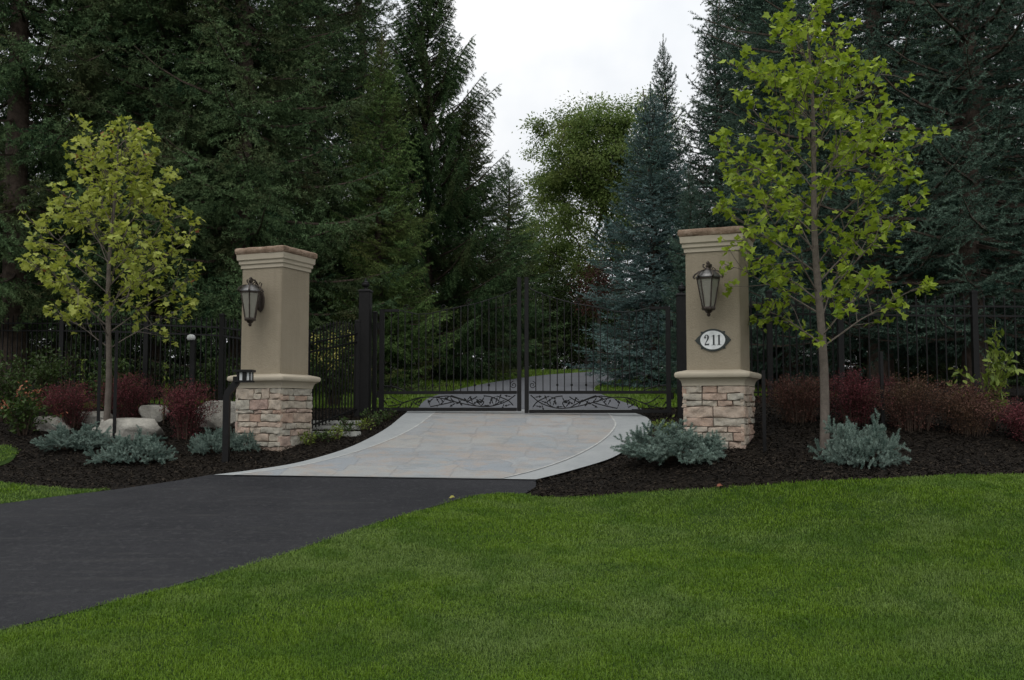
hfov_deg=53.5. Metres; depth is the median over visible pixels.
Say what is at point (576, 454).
apron joint
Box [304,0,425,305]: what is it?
spruce tree
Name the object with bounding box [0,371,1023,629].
ground
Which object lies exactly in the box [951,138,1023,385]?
spruce tree
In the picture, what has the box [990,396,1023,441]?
barberry
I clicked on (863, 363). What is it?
spruce tree
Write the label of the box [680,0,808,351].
spruce tree
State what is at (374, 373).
gate post
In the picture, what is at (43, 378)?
green shrub
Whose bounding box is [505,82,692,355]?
deciduous tree
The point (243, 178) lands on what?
spruce tree
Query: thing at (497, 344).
spruce tree
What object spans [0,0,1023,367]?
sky
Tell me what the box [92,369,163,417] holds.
barberry
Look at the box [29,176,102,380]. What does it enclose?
spruce tree
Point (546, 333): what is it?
hedge bush
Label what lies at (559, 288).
deciduous tree
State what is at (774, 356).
spruce tree
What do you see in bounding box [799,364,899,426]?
barberry
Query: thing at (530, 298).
deciduous tree
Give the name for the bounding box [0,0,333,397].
spruce tree
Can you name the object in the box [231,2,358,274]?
spruce tree
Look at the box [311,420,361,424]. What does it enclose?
stone slab
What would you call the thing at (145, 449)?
dwarf spruce
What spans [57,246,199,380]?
spruce tree
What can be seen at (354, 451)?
apron joint
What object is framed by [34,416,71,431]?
boulder
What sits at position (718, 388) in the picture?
gate pillar
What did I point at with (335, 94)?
spruce tree
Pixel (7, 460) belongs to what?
lawn
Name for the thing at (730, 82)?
spruce tree
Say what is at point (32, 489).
lawn
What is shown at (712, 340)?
number plaque
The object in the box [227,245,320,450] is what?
gate pillar
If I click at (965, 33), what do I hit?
spruce tree
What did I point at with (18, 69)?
spruce tree
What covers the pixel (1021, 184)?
spruce tree
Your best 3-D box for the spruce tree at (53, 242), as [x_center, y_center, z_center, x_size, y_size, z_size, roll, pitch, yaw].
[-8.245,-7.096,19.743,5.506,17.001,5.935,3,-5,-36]
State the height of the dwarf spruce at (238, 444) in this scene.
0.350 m
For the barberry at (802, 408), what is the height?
0.651 m
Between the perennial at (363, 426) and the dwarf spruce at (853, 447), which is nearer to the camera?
the dwarf spruce at (853, 447)
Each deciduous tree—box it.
[487,262,546,342]
[496,201,609,369]
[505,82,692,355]
[531,252,637,368]
[564,245,628,366]
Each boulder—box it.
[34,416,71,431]
[79,411,112,424]
[92,418,164,439]
[138,405,169,421]
[197,400,235,428]
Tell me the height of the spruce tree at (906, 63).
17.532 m
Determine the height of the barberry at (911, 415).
0.711 m
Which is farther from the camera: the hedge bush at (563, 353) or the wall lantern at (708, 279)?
the hedge bush at (563, 353)
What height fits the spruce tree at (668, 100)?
9.797 m
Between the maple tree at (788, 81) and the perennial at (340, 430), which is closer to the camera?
the maple tree at (788, 81)
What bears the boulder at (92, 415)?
on the ground at (780, 445)
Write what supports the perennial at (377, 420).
on the ground at (780, 445)
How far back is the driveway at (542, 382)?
18.28 m
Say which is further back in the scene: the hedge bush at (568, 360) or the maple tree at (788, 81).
the hedge bush at (568, 360)
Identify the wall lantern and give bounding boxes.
[237,277,264,325]
[692,261,722,316]
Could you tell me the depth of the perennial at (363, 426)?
13.87 m
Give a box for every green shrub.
[0,350,46,421]
[1,338,89,412]
[81,353,146,414]
[196,352,239,400]
[946,321,1023,429]
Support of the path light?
on the ground at (780, 445)
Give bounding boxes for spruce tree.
[0,0,181,401]
[0,0,205,393]
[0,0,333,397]
[0,1,68,329]
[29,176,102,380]
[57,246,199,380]
[74,0,409,396]
[99,0,303,370]
[190,0,428,376]
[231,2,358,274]
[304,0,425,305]
[311,33,461,392]
[322,0,551,381]
[419,90,541,380]
[471,163,569,369]
[562,83,707,387]
[610,35,703,372]
[649,165,706,393]
[653,0,1023,395]
[655,0,762,374]
[664,0,912,389]
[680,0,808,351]
[710,0,922,374]
[749,166,847,386]
[770,0,1023,395]
[801,151,929,384]
[836,0,1023,376]
[862,0,1023,368]
[889,164,1015,387]
[916,1,1023,368]
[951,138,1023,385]
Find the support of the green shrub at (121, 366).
on the ground at (780, 445)
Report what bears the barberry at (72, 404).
on the ground at (780, 445)
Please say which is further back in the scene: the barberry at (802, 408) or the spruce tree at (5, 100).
the spruce tree at (5, 100)
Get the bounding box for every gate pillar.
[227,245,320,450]
[674,226,761,448]
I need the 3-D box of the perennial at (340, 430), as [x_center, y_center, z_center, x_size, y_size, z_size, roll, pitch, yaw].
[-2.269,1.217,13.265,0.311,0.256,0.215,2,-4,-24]
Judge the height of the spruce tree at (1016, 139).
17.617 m
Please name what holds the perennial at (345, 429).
on the ground at (780, 445)
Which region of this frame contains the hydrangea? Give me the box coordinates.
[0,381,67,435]
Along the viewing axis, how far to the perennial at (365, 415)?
14.54 m
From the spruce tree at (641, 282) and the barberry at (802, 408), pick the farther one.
the spruce tree at (641, 282)
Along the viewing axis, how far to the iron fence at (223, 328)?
15.58 m
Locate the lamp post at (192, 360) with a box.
[187,334,196,414]
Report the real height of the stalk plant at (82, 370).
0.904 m
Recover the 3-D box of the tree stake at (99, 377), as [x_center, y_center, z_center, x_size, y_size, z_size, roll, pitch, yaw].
[-5.409,0.703,13.297,0.042,1.603,0.037,1,-4,-17]
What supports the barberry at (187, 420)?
on the ground at (780, 445)
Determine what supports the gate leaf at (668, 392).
attached to the gate post at (681, 330)
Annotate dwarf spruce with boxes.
[30,421,116,451]
[83,424,177,464]
[187,427,231,454]
[230,426,261,451]
[610,418,726,465]
[807,409,911,469]
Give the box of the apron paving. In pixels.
[236,411,614,477]
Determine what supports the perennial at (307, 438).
on the ground at (780, 445)
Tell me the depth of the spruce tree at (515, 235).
30.97 m
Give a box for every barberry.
[32,377,112,428]
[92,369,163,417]
[153,375,221,439]
[754,372,846,423]
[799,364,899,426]
[853,371,968,431]
[918,379,1019,436]
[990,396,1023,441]
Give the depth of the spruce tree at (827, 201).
15.38 m
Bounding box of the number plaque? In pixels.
[695,329,730,350]
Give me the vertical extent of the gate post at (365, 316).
2.255 m
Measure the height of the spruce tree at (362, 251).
7.714 m
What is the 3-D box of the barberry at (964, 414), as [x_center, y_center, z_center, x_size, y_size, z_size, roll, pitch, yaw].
[5.133,0.765,11.506,1.150,0.661,1.255,-1,-4,17]
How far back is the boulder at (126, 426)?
13.22 m
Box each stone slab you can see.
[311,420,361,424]
[311,431,360,435]
[312,425,360,429]
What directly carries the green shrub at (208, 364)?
on the ground at (780, 445)
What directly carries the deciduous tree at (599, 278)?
on the ground at (780, 445)
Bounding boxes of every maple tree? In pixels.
[15,113,205,420]
[708,0,951,448]
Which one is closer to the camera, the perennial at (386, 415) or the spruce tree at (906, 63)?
the perennial at (386, 415)
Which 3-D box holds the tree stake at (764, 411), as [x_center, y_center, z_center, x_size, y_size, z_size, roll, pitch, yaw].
[2.720,0.872,10.980,0.042,1.086,0.037,1,-4,-17]
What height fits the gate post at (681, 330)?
2.174 m
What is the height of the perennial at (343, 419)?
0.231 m
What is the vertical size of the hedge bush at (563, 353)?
3.086 m
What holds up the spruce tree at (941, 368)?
on the ground at (780, 445)
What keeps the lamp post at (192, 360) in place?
on the ground at (780, 445)
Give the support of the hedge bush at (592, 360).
on the ground at (780, 445)
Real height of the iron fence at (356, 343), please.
1.808 m
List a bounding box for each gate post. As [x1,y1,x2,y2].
[358,278,372,416]
[372,311,377,413]
[675,282,686,417]
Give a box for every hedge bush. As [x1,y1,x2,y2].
[521,285,569,369]
[538,278,617,369]
[540,320,583,369]
[572,314,624,369]
[589,271,658,367]
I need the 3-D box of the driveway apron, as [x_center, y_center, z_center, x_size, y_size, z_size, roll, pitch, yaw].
[-0.666,1.283,13.264,5.263,0.753,4.560,0,-4,0]
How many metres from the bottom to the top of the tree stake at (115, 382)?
1.648 m
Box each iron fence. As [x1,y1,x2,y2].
[0,310,241,408]
[308,319,359,428]
[749,289,1023,404]
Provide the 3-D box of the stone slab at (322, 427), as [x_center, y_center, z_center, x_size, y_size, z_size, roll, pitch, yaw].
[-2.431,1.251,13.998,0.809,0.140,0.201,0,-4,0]
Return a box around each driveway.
[0,475,535,629]
[419,370,646,408]
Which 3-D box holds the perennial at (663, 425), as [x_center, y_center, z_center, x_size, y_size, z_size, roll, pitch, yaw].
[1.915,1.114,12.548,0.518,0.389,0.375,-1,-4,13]
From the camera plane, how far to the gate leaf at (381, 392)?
15.13 m
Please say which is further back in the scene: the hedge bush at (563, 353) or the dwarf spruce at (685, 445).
the hedge bush at (563, 353)
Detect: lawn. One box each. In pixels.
[0,445,17,464]
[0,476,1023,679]
[0,483,105,503]
[11,370,836,407]
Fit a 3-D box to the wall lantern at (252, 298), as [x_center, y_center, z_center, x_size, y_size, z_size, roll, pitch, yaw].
[-3.237,-0.479,12.634,0.397,0.627,0.311,3,-5,-38]
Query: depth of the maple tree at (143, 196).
13.32 m
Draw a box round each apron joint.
[234,413,433,474]
[502,413,615,477]
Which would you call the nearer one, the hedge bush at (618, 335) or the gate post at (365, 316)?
the gate post at (365, 316)
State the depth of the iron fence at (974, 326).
12.87 m
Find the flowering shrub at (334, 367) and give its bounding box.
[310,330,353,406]
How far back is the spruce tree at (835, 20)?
24.93 m
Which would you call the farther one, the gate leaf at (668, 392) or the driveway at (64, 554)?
the gate leaf at (668, 392)
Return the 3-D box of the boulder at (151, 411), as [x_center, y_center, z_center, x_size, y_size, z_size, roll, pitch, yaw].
[-5.142,1.117,14.588,0.443,0.373,0.365,0,-4,0]
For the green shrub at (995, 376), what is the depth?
11.61 m
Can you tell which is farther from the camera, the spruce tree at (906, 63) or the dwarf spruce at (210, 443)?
the spruce tree at (906, 63)
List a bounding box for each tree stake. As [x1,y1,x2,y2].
[96,333,101,426]
[112,330,118,437]
[761,370,766,452]
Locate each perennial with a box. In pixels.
[298,427,318,444]
[312,429,333,442]
[327,424,345,439]
[337,416,353,425]
[339,422,358,435]
[355,417,374,430]
[360,407,378,420]
[368,411,385,425]
[376,408,397,420]
[647,414,677,434]
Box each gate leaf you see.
[377,277,520,410]
[524,277,673,412]
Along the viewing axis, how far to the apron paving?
12.63 m
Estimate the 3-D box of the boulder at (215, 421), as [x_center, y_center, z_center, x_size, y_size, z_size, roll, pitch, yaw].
[-4.108,1.135,14.200,0.706,0.580,0.478,0,-4,0]
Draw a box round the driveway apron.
[215,409,650,478]
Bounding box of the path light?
[222,369,255,462]
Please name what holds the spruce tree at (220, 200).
on the ground at (780, 445)
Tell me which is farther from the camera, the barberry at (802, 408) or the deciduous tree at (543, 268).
the deciduous tree at (543, 268)
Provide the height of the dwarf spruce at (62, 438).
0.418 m
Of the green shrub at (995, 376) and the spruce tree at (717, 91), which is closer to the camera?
the green shrub at (995, 376)
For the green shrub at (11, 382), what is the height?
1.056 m
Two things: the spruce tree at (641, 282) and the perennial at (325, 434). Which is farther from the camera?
the spruce tree at (641, 282)
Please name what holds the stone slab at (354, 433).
on the ground at (780, 445)
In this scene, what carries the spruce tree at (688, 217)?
on the ground at (780, 445)

